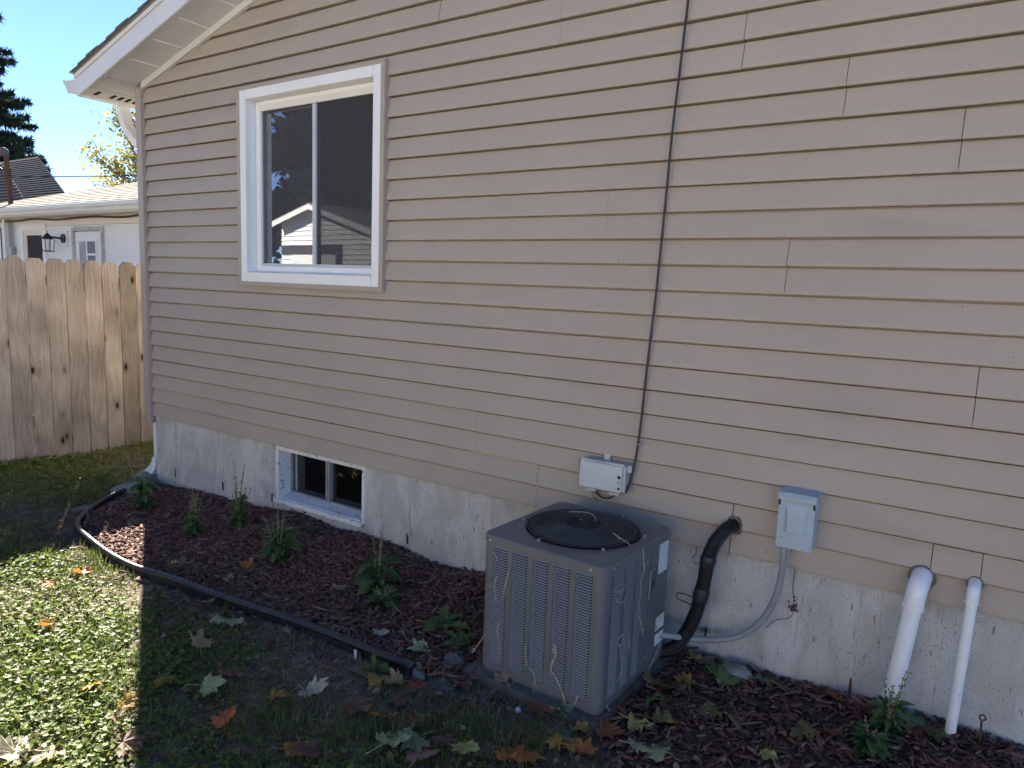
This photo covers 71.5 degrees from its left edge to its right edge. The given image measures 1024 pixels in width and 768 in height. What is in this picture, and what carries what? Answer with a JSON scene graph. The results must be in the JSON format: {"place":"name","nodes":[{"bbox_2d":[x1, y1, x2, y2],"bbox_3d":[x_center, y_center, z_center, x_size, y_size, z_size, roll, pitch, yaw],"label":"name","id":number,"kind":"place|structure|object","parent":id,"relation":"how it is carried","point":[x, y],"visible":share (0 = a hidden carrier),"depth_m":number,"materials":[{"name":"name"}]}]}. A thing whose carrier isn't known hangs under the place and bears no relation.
{"place":"outdoors","nodes":[
{"label":"outdoors","id":0,"kind":"place"},
{"bbox_2d":[0,0,146,192],"label":"sky","id":1,"kind":"structure","parent":0,"point":[49,38],"materials":[{"name":"blue"}]},
{"bbox_2d":[11,175,136,176],"bbox_3d":[2.157,-4.608,14.180,23.116,2.119,0.018,1,8,-5],"label":"overhead wire","id":2,"kind":"object","parent":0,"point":[74,176],"visible":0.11,"depth_m":13.38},
{"bbox_2d":[220,619,235,629],"bbox_3d":[-1.373,1.170,3.443,0.077,0.056,0.072,0,8,-12],"label":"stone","id":3,"kind":"object","parent":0,"point":[227,624],"visible":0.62,"depth_m":3.42,"materials":[{"name":"grey stone"}]},
{"bbox_2d":[224,615,243,626],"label":"fallen leaf","id":4,"kind":"object","parent":3,"relation":"on","point":[232,621],"visible":0.99,"depth_m":3.43,"materials":[{"name":"green plant"}]},
{"bbox_2d":[0,363,1017,767],"bbox_3d":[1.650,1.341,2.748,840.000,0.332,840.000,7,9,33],"label":"ground","id":5,"kind":"structure","parent":0,"point":[316,649],"depth_m":2.93,"materials":[{"name":"green plant"}]},
{"bbox_2d":[0,13,42,161],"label":"spruce tree","id":6,"kind":"object","parent":5,"relation":"on","point":[16,145],"visible":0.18,"depth_m":45.14,"materials":[{"name":"green plant"}]},
{"bbox_2d":[0,157,64,202],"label":"dark roofed house","id":7,"kind":"structure","parent":5,"relation":"on","point":[27,187],"depth_m":26.87,"materials":[{"name":"grey"}]},
{"bbox_2d":[24,151,55,177],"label":"young spruce","id":8,"kind":"object","parent":5,"relation":"on","point":[43,160],"depth_m":43.08,"materials":[{"name":"green plant"}]},
{"bbox_2d":[0,182,139,369],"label":"white garage","id":9,"kind":"structure","parent":5,"relation":"on","point":[100,226],"depth_m":11.49,"materials":[{"name":"white paint"}]},
{"bbox_2d":[0,147,12,203],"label":"service mast","id":10,"kind":"object","parent":9,"relation":"on","point":[4,152],"visible":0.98,"depth_m":13.25,"materials":[{"name":"metal"}]},
{"bbox_2d":[19,224,48,311],"bbox_3d":[-8.289,-1.991,12.393,0.955,1.547,0.075,7,9,33],"label":"window","id":11,"kind":"structure","parent":9,"relation":"in","point":[30,234],"depth_m":12.35,"materials":[{"name":"white glass"}]},
{"bbox_2d":[71,227,105,363],"bbox_3d":[-6.756,-1.357,11.415,0.975,2.272,0.070,7,9,33],"label":"door","id":12,"kind":"structure","parent":9,"relation":"in","point":[86,246],"depth_m":11.27,"materials":[{"name":"white glass"}]},
{"bbox_2d":[0,256,152,463],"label":"wooden fence","id":13,"kind":"object","parent":5,"relation":"on","point":[59,352],"visible":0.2,"depth_m":6.58,"materials":[{"name":"brown wood"}]},
{"bbox_2d":[72,104,136,187],"bbox_3d":[-8.974,-4.973,19.897,4.718,7.185,5.362,7,9,33],"label":"yellow tree","id":14,"kind":"object","parent":5,"relation":"on","point":[117,168],"visible":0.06,"depth_m":18.70,"materials":[{"name":"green plant"}]},
{"bbox_2d":[109,482,144,494],"bbox_3d":[-2.940,0.826,5.476,0.306,0.147,0.193,0,8,-14],"label":"block","id":15,"kind":"object","parent":5,"relation":"on","point":[127,485],"visible":0.41,"depth_m":5.42,"materials":[{"name":"grey concrete"}]},
{"bbox_2d":[153,672,177,686],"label":"fallen leaf","id":16,"kind":"object","parent":5,"relation":"on","point":[162,677],"visible":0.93,"depth_m":2.91,"materials":[{"name":"brown plant"}]},
{"bbox_2d":[74,488,416,677],"bbox_3d":[-1.909,1.072,4.109,0.657,0.178,3.608,-5,11,-44],"label":"bed edging","id":17,"kind":"object","parent":5,"relation":"on","point":[274,616],"visible":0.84,"depth_m":3.58,"materials":[{"name":"black plastic"}]},
{"bbox_2d":[260,688,293,699],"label":"fallen leaf","id":18,"kind":"object","parent":5,"relation":"on","point":[275,693],"visible":1,"depth_m":2.84,"materials":[{"name":"plant"}]},
{"bbox_2d":[78,483,484,694],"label":"bark mulch","id":19,"kind":"object","parent":5,"relation":"on","point":[126,528],"visible":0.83,"depth_m":4.03,"materials":[{"name":"brown wood"}]},
{"bbox_2d":[125,449,161,511],"bbox_3d":[-2.583,0.685,4.986,0.231,0.437,0.222,-1,8,-23],"label":"weed","id":20,"kind":"object","parent":19,"relation":"on","point":[143,501],"visible":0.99,"depth_m":4.97,"materials":[{"name":"green plant"}]},
{"bbox_2d":[180,486,207,537],"bbox_3d":[-1.991,0.801,4.463,0.159,0.351,0.179,3,8,5],"label":"weed","id":21,"kind":"object","parent":19,"relation":"on","point":[193,526],"visible":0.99,"depth_m":4.46,"materials":[{"name":"green plant"}]},
{"bbox_2d":[225,462,252,527],"bbox_3d":[-1.767,0.720,4.596,0.196,0.443,0.169,7,9,33],"label":"weed","id":22,"kind":"object","parent":19,"relation":"on","point":[237,520],"visible":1,"depth_m":4.60,"materials":[{"name":"green plant"}]},
{"bbox_2d":[255,510,302,565],"bbox_3d":[-1.347,0.881,4.073,0.270,0.340,0.257,7,9,33],"label":"weed","id":23,"kind":"object","parent":19,"relation":"on","point":[278,552],"visible":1,"depth_m":4.08,"materials":[{"name":"green plant"}]},
{"bbox_2d":[353,525,404,604],"bbox_3d":[-0.709,0.947,3.759,0.287,0.349,0.311,7,9,33],"label":"weed","id":24,"kind":"object","parent":19,"relation":"on","point":[373,576],"visible":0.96,"depth_m":3.75,"materials":[{"name":"green plant"}]},
{"bbox_2d":[362,585,404,612],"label":"weed","id":25,"kind":"object","parent":19,"relation":"on","point":[383,600],"visible":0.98,"depth_m":3.60,"materials":[{"name":"green plant"}]},
{"bbox_2d":[407,638,432,651],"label":"fallen leaf","id":26,"kind":"object","parent":19,"relation":"on","point":[418,645],"visible":1,"depth_m":3.23,"materials":[{"name":"green plant"}]},
{"bbox_2d":[422,605,469,634],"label":"weed","id":27,"kind":"object","parent":19,"relation":"on","point":[444,621],"visible":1,"depth_m":3.38,"materials":[{"name":"green plant"}]},
{"bbox_2d":[442,630,475,653],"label":"weed","id":28,"kind":"object","parent":19,"relation":"on","point":[460,638],"visible":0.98,"depth_m":3.26,"materials":[{"name":"green plant"}]},
{"bbox_2d":[271,740,308,757],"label":"fallen leaf","id":29,"kind":"object","parent":5,"relation":"on","point":[287,744],"visible":0.39,"depth_m":2.50,"materials":[{"name":"brown plant"}]},
{"bbox_2d":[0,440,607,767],"bbox_3d":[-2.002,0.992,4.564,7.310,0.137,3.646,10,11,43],"label":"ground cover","id":30,"kind":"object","parent":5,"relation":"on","point":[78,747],"visible":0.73,"depth_m":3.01,"materials":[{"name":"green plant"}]},
{"bbox_2d":[0,734,33,766],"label":"fallen leaf","id":31,"kind":"object","parent":30,"relation":"on","point":[9,746],"visible":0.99,"depth_m":2.45,"materials":[{"name":"beige plant"}]},
{"bbox_2d":[28,736,70,762],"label":"fallen leaf","id":32,"kind":"object","parent":30,"relation":"on","point":[50,753],"visible":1,"depth_m":2.44,"materials":[{"name":"beige plant"}]},
{"bbox_2d":[102,730,146,759],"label":"fallen leaf","id":33,"kind":"object","parent":30,"relation":"on","point":[124,740],"visible":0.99,"depth_m":2.51,"materials":[{"name":"beige plant"}]},
{"bbox_2d":[117,687,139,709],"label":"fallen leaf","id":34,"kind":"object","parent":30,"relation":"on","point":[129,699],"visible":1,"depth_m":2.73,"materials":[{"name":"yellow plant"}]},
{"bbox_2d":[189,628,213,653],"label":"fallen leaf","id":35,"kind":"object","parent":30,"relation":"on","point":[199,640],"visible":1,"depth_m":3.20,"materials":[{"name":"beige plant"}]},
{"bbox_2d":[185,672,226,697],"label":"fallen leaf","id":36,"kind":"object","parent":30,"relation":"on","point":[210,682],"visible":1,"depth_m":2.87,"materials":[{"name":"green plant"}]},
{"bbox_2d":[210,704,237,734],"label":"fallen leaf","id":37,"kind":"object","parent":30,"relation":"on","point":[220,720],"visible":1,"depth_m":2.65,"materials":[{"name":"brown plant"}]},
{"bbox_2d":[217,665,242,675],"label":"fallen leaf","id":38,"kind":"object","parent":30,"relation":"on","point":[228,672],"visible":1,"depth_m":2.97,"materials":[{"name":"brown plant"}]},
{"bbox_2d":[285,733,335,757],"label":"fallen leaf","id":39,"kind":"object","parent":30,"relation":"on","point":[300,749],"visible":1,"depth_m":2.48,"materials":[{"name":"brown plant"}]},
{"bbox_2d":[397,728,436,751],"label":"fallen leaf","id":40,"kind":"object","parent":30,"relation":"on","point":[419,743],"visible":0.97,"depth_m":2.56,"materials":[{"name":"green plant"}]},
{"bbox_2d":[450,739,479,754],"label":"fallen leaf","id":41,"kind":"object","parent":30,"relation":"on","point":[464,747],"visible":1,"depth_m":2.52,"materials":[{"name":"green plant"}]},
{"bbox_2d":[0,447,608,767],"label":"dry straw","id":42,"kind":"object","parent":5,"relation":"on","point":[347,681],"visible":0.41,"depth_m":2.90,"materials":[{"name":"plant"}]},
{"bbox_2d":[298,675,328,697],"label":"fallen leaf","id":43,"kind":"object","parent":42,"relation":"on","point":[316,687],"visible":1,"depth_m":2.87,"materials":[{"name":"beige plant"}]},
{"bbox_2d":[44,499,621,767],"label":"bark litter","id":44,"kind":"object","parent":5,"relation":"on","point":[500,699],"visible":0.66,"depth_m":3.24,"materials":[{"name":"brown wood"}]},
{"bbox_2d":[337,695,372,714],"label":"fallen leaf","id":45,"kind":"object","parent":5,"relation":"on","point":[348,707],"visible":0.99,"depth_m":2.77,"materials":[{"name":"brown plant"}]},
{"bbox_2d":[359,672,388,687],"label":"fallen leaf","id":46,"kind":"object","parent":5,"relation":"on","point":[375,679],"visible":1,"depth_m":2.95,"materials":[{"name":"plant"}]},
{"bbox_2d":[361,653,389,676],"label":"weed","id":47,"kind":"object","parent":5,"relation":"on","point":[375,666],"visible":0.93,"depth_m":3.03,"materials":[{"name":"green plant"}]},
{"bbox_2d":[365,729,410,754],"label":"fallen leaf","id":48,"kind":"object","parent":5,"relation":"on","point":[391,742],"visible":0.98,"depth_m":2.56,"materials":[{"name":"green plant"}]},
{"bbox_2d":[384,668,402,684],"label":"fallen leaf","id":49,"kind":"object","parent":5,"relation":"on","point":[396,677],"visible":1,"depth_m":2.97,"materials":[{"name":"beige plant"}]},
{"bbox_2d":[385,694,408,707],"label":"fallen leaf","id":50,"kind":"object","parent":5,"relation":"on","point":[398,699],"visible":0.99,"depth_m":2.83,"materials":[{"name":"brown plant"}]},
{"bbox_2d":[412,662,425,680],"bbox_3d":[-0.411,1.248,3.083,0.055,0.072,0.130,-1,8,-22],"label":"stone","id":51,"kind":"object","parent":5,"relation":"on","point":[420,676],"visible":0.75,"depth_m":3.05,"materials":[{"name":"grey stone"}]},
{"bbox_2d":[405,749,440,767],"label":"fallen leaf","id":52,"kind":"object","parent":5,"relation":"on","point":[413,758],"visible":1,"depth_m":2.49,"materials":[{"name":"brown plant"}]},
{"bbox_2d":[428,676,456,698],"bbox_3d":[-0.289,1.282,2.992,0.095,0.076,0.215,-3,9,-33],"label":"stone","id":53,"kind":"object","parent":5,"relation":"on","point":[442,683],"visible":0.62,"depth_m":2.96,"materials":[{"name":"grey stone"}]},
{"bbox_2d":[432,733,457,748],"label":"fallen leaf","id":54,"kind":"object","parent":5,"relation":"on","point":[445,740],"visible":1,"depth_m":2.58,"materials":[{"name":"brown plant"}]},
{"bbox_2d":[442,652,467,669],"bbox_3d":[-0.250,1.246,3.147,0.142,0.118,0.115,7,9,33],"label":"stone","id":55,"kind":"object","parent":5,"relation":"on","point":[454,658],"visible":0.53,"depth_m":3.13,"materials":[{"name":"grey stone"}]},
{"bbox_2d":[0,491,994,767],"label":"leaf litter","id":56,"kind":"object","parent":5,"relation":"on","point":[376,689],"visible":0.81,"depth_m":2.78,"materials":[{"name":"brown plant"}]},
{"bbox_2d":[493,746,517,761],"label":"fallen leaf","id":57,"kind":"object","parent":5,"relation":"on","point":[503,754],"visible":0.99,"depth_m":2.50,"materials":[{"name":"orange plant"}]},
{"bbox_2d":[509,744,547,763],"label":"fallen leaf","id":58,"kind":"object","parent":5,"relation":"on","point":[526,755],"visible":0.98,"depth_m":2.51,"materials":[{"name":"orange plant"}]},
{"bbox_2d":[63,0,1023,750],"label":"house","id":59,"kind":"structure","parent":5,"relation":"on","point":[399,262],"depth_m":3.31,"materials":[{"name":"beige plastic"}]},
{"bbox_2d":[236,58,390,291],"bbox_3d":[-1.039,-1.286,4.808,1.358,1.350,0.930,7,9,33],"label":"window","id":60,"kind":"structure","parent":59,"relation":"in","point":[294,142],"depth_m":4.51,"materials":[{"name":"white plastic"}]},
{"bbox_2d":[273,445,364,527],"bbox_3d":[-1.248,0.659,4.736,0.865,0.394,0.165,7,9,33],"label":"basement window","id":61,"kind":"structure","parent":59,"relation":"in","point":[330,488],"depth_m":4.79,"materials":[{"name":"white paint"}]},
{"bbox_2d":[579,454,631,500],"bbox_3d":[0.449,0.462,3.424,0.262,0.241,0.082,7,9,33],"label":"telecom box","id":62,"kind":"object","parent":59,"relation":"attached to","point":[607,475],"visible":1,"depth_m":3.39,"materials":[{"name":"grey plastic"}]},
{"bbox_2d":[625,0,688,492],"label":"black cable","id":63,"kind":"object","parent":59,"relation":"attached to","point":[638,444],"visible":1,"depth_m":3.17,"materials":[{"name":"rubber"}]},
{"bbox_2d":[658,516,741,657],"bbox_3d":[0.823,0.911,3.147,0.350,0.676,0.100,2,8,0],"label":"refrigerant hose","id":64,"kind":"object","parent":59,"relation":"attached to","point":[723,532],"visible":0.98,"depth_m":3.12,"materials":[{"name":"black rubber"}]},
{"bbox_2d":[766,569,797,627],"bbox_3d":[1.163,0.924,3.045,0.123,0.294,0.017,7,9,33],"label":"dead creeper","id":65,"kind":"object","parent":59,"relation":"attached to","point":[793,607],"visible":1,"depth_m":3.02,"materials":[{"name":"plant"}]},
{"bbox_2d":[775,485,821,553],"bbox_3d":[1.177,0.570,2.928,0.147,0.273,0.111,7,9,33],"label":"disconnect box","id":66,"kind":"object","parent":59,"relation":"attached to","point":[797,521],"visible":1,"depth_m":2.89,"materials":[{"name":"grey metal"}]},
{"bbox_2d":[661,546,786,642],"bbox_3d":[0.908,0.896,3.089,0.499,0.540,0.089,5,8,18],"label":"flexible conduit","id":67,"kind":"object","parent":66,"relation":"attached to","point":[761,620],"visible":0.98,"depth_m":3.04,"materials":[{"name":"grey plastic"}]},
{"bbox_2d":[880,565,936,718],"bbox_3d":[1.511,1.071,2.749,0.153,0.757,0.128,7,9,33],"label":"drain pipe","id":68,"kind":"object","parent":59,"relation":"attached to","point":[922,581],"visible":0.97,"depth_m":2.69,"materials":[{"name":"white plastic"}]},
{"bbox_2d":[944,576,983,737],"bbox_3d":[1.679,1.098,2.661,0.060,0.777,0.094,9,10,42],"label":"drain pipe","id":69,"kind":"object","parent":59,"relation":"attached to","point":[975,584],"visible":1,"depth_m":2.62,"materials":[{"name":"white plastic"}]},
{"bbox_2d":[544,733,571,749],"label":"fallen leaf","id":70,"kind":"object","parent":5,"relation":"on","point":[553,743],"visible":0.98,"depth_m":2.59,"materials":[{"name":"plant"}]},
{"bbox_2d":[463,656,673,736],"bbox_3d":[0.261,1.280,3.156,0.691,0.113,0.741,7,9,33],"label":"equipment pad","id":71,"kind":"object","parent":5,"relation":"on","point":[517,694],"visible":0.21,"depth_m":2.89,"materials":[{"name":"concrete"}]},
{"bbox_2d":[493,671,508,683],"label":"fallen leaf","id":72,"kind":"object","parent":71,"relation":"on","point":[501,677],"visible":1,"depth_m":2.97,"materials":[{"name":"beige plant"}]},
{"bbox_2d":[524,690,558,717],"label":"fallen leaf","id":73,"kind":"object","parent":71,"relation":"on","point":[533,706],"visible":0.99,"depth_m":2.79,"materials":[{"name":"brown plant"}]},
{"bbox_2d":[548,699,572,718],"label":"fallen leaf","id":74,"kind":"object","parent":71,"relation":"on","point":[568,707],"visible":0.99,"depth_m":2.78,"materials":[{"name":"green plant"}]},
{"bbox_2d":[482,502,671,714],"bbox_3d":[0.285,0.913,3.099,0.601,0.632,0.628,8,10,36],"label":"air conditioner","id":75,"kind":"object","parent":71,"relation":"on","point":[565,569],"visible":0.97,"depth_m":2.88,"materials":[{"name":"grey metal"}]},
{"bbox_2d":[559,738,578,753],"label":"fallen leaf","id":76,"kind":"object","parent":5,"relation":"on","point":[572,744],"visible":1,"depth_m":2.57,"materials":[{"name":"orange plant"}]},
{"bbox_2d":[571,711,590,734],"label":"fallen leaf","id":77,"kind":"object","parent":5,"relation":"on","point":[579,725],"visible":1,"depth_m":2.69,"materials":[{"name":"plant"}]},
{"bbox_2d":[581,718,624,739],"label":"fallen leaf","id":78,"kind":"object","parent":5,"relation":"on","point":[606,727],"visible":1,"depth_m":2.67,"materials":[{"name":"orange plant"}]},
{"bbox_2d":[600,643,1023,767],"bbox_3d":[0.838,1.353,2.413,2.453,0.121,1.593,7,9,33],"label":"bark mulch","id":79,"kind":"object","parent":5,"relation":"on","point":[922,753],"visible":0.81,"depth_m":2.69,"materials":[{"name":"brown wood"}]},
{"bbox_2d":[576,737,597,753],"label":"fallen leaf","id":80,"kind":"object","parent":79,"relation":"on","point":[586,747],"visible":1,"depth_m":2.55,"materials":[{"name":"orange plant"}]},
{"bbox_2d":[618,737,649,753],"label":"fallen leaf","id":81,"kind":"object","parent":79,"relation":"on","point":[635,745],"visible":0.98,"depth_m":2.57,"materials":[{"name":"green plant"}]},
{"bbox_2d":[618,711,654,732],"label":"fallen leaf","id":82,"kind":"object","parent":79,"relation":"on","point":[632,722],"visible":0.99,"depth_m":2.71,"materials":[{"name":"green plant"}]},
{"bbox_2d":[641,668,664,687],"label":"fallen leaf","id":83,"kind":"object","parent":79,"relation":"on","point":[648,678],"visible":1,"depth_m":3.01,"materials":[{"name":"green plant"}]},
{"bbox_2d":[643,692,664,708],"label":"fallen leaf","id":84,"kind":"object","parent":79,"relation":"on","point":[649,699],"visible":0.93,"depth_m":2.83,"materials":[{"name":"green plant"}]},
{"bbox_2d":[641,743,673,761],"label":"fallen leaf","id":85,"kind":"object","parent":79,"relation":"on","point":[657,754],"visible":0.95,"depth_m":2.53,"materials":[{"name":"green plant"}]},
{"bbox_2d":[646,706,680,723],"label":"fallen leaf","id":86,"kind":"object","parent":79,"relation":"on","point":[664,716],"visible":0.99,"depth_m":2.74,"materials":[{"name":"green plant"}]},
{"bbox_2d":[662,681,687,694],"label":"fallen leaf","id":87,"kind":"object","parent":79,"relation":"on","point":[675,685],"visible":1,"depth_m":2.97,"materials":[{"name":"brown plant"}]},
{"bbox_2d":[672,668,695,689],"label":"fallen leaf","id":88,"kind":"object","parent":79,"relation":"on","point":[679,678],"visible":1,"depth_m":3.03,"materials":[{"name":"plant"}]},
{"bbox_2d":[686,648,706,658],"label":"fallen leaf","id":89,"kind":"object","parent":79,"relation":"on","point":[693,654],"visible":1,"depth_m":3.24,"materials":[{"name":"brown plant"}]},
{"bbox_2d":[694,653,717,666],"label":"fallen leaf","id":90,"kind":"object","parent":79,"relation":"on","point":[709,660],"visible":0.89,"depth_m":3.21,"materials":[{"name":"brown plant"}]},
{"bbox_2d":[699,700,726,721],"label":"fallen leaf","id":91,"kind":"object","parent":79,"relation":"on","point":[713,713],"visible":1,"depth_m":2.82,"materials":[{"name":"green plant"}]},
{"bbox_2d":[705,661,729,675],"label":"fallen leaf","id":92,"kind":"object","parent":79,"relation":"on","point":[713,668],"visible":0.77,"depth_m":3.14,"materials":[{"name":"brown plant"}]},
{"bbox_2d":[711,667,742,692],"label":"fallen leaf","id":93,"kind":"object","parent":79,"relation":"on","point":[721,675],"visible":1,"depth_m":3.05,"materials":[{"name":"green plant"}]},
{"bbox_2d":[723,662,752,682],"bbox_3d":[0.990,1.272,3.120,0.134,0.096,0.110,7,9,33],"label":"stone","id":94,"kind":"object","parent":79,"relation":"on","point":[742,671],"visible":0.59,"depth_m":3.08,"materials":[{"name":"grey stone"}]},
{"bbox_2d":[750,673,775,684],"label":"fallen leaf","id":95,"kind":"object","parent":79,"relation":"on","point":[763,679],"visible":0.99,"depth_m":3.05,"materials":[{"name":"green plant"}]},
{"bbox_2d":[757,743,778,761],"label":"fallen leaf","id":96,"kind":"object","parent":79,"relation":"on","point":[766,753],"visible":1,"depth_m":2.55,"materials":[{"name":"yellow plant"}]},
{"bbox_2d":[785,719,819,744],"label":"fallen leaf","id":97,"kind":"object","parent":79,"relation":"on","point":[798,731],"visible":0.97,"depth_m":2.68,"materials":[{"name":"green plant"}]},
{"bbox_2d":[821,724,843,735],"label":"fallen leaf","id":98,"kind":"object","parent":79,"relation":"on","point":[834,731],"visible":1,"depth_m":2.67,"materials":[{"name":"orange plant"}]},
{"bbox_2d":[854,698,875,709],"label":"fallen leaf","id":99,"kind":"object","parent":79,"relation":"on","point":[866,705],"visible":0.98,"depth_m":2.84,"materials":[{"name":"brown plant"}]},
{"bbox_2d":[843,716,897,762],"bbox_3d":[1.300,1.284,2.572,0.153,0.134,0.177,3,8,6],"label":"weed","id":100,"kind":"object","parent":79,"relation":"on","point":[874,745],"visible":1,"depth_m":2.57,"materials":[{"name":"green plant"}]},
{"bbox_2d":[863,671,914,743],"bbox_3d":[1.421,1.201,2.660,0.165,0.255,0.168,4,8,14],"label":"weed","id":101,"kind":"object","parent":79,"relation":"on","point":[883,720],"visible":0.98,"depth_m":2.66,"materials":[{"name":"green plant"}]},
{"bbox_2d":[900,710,930,731],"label":"fallen leaf","id":102,"kind":"object","parent":79,"relation":"on","point":[911,720],"visible":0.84,"depth_m":2.74,"materials":[{"name":"green plant"}]},
{"bbox_2d":[924,725,950,746],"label":"weed","id":103,"kind":"object","parent":79,"relation":"on","point":[942,735],"visible":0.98,"depth_m":2.62,"materials":[{"name":"green plant"}]},
{"bbox_2d":[977,714,986,744],"bbox_3d":[1.732,1.284,2.627,0.026,0.138,0.016,7,9,33],"label":"ground hook","id":104,"kind":"object","parent":79,"relation":"on","point":[980,729],"visible":1,"depth_m":2.62,"materials":[{"name":"metal"}]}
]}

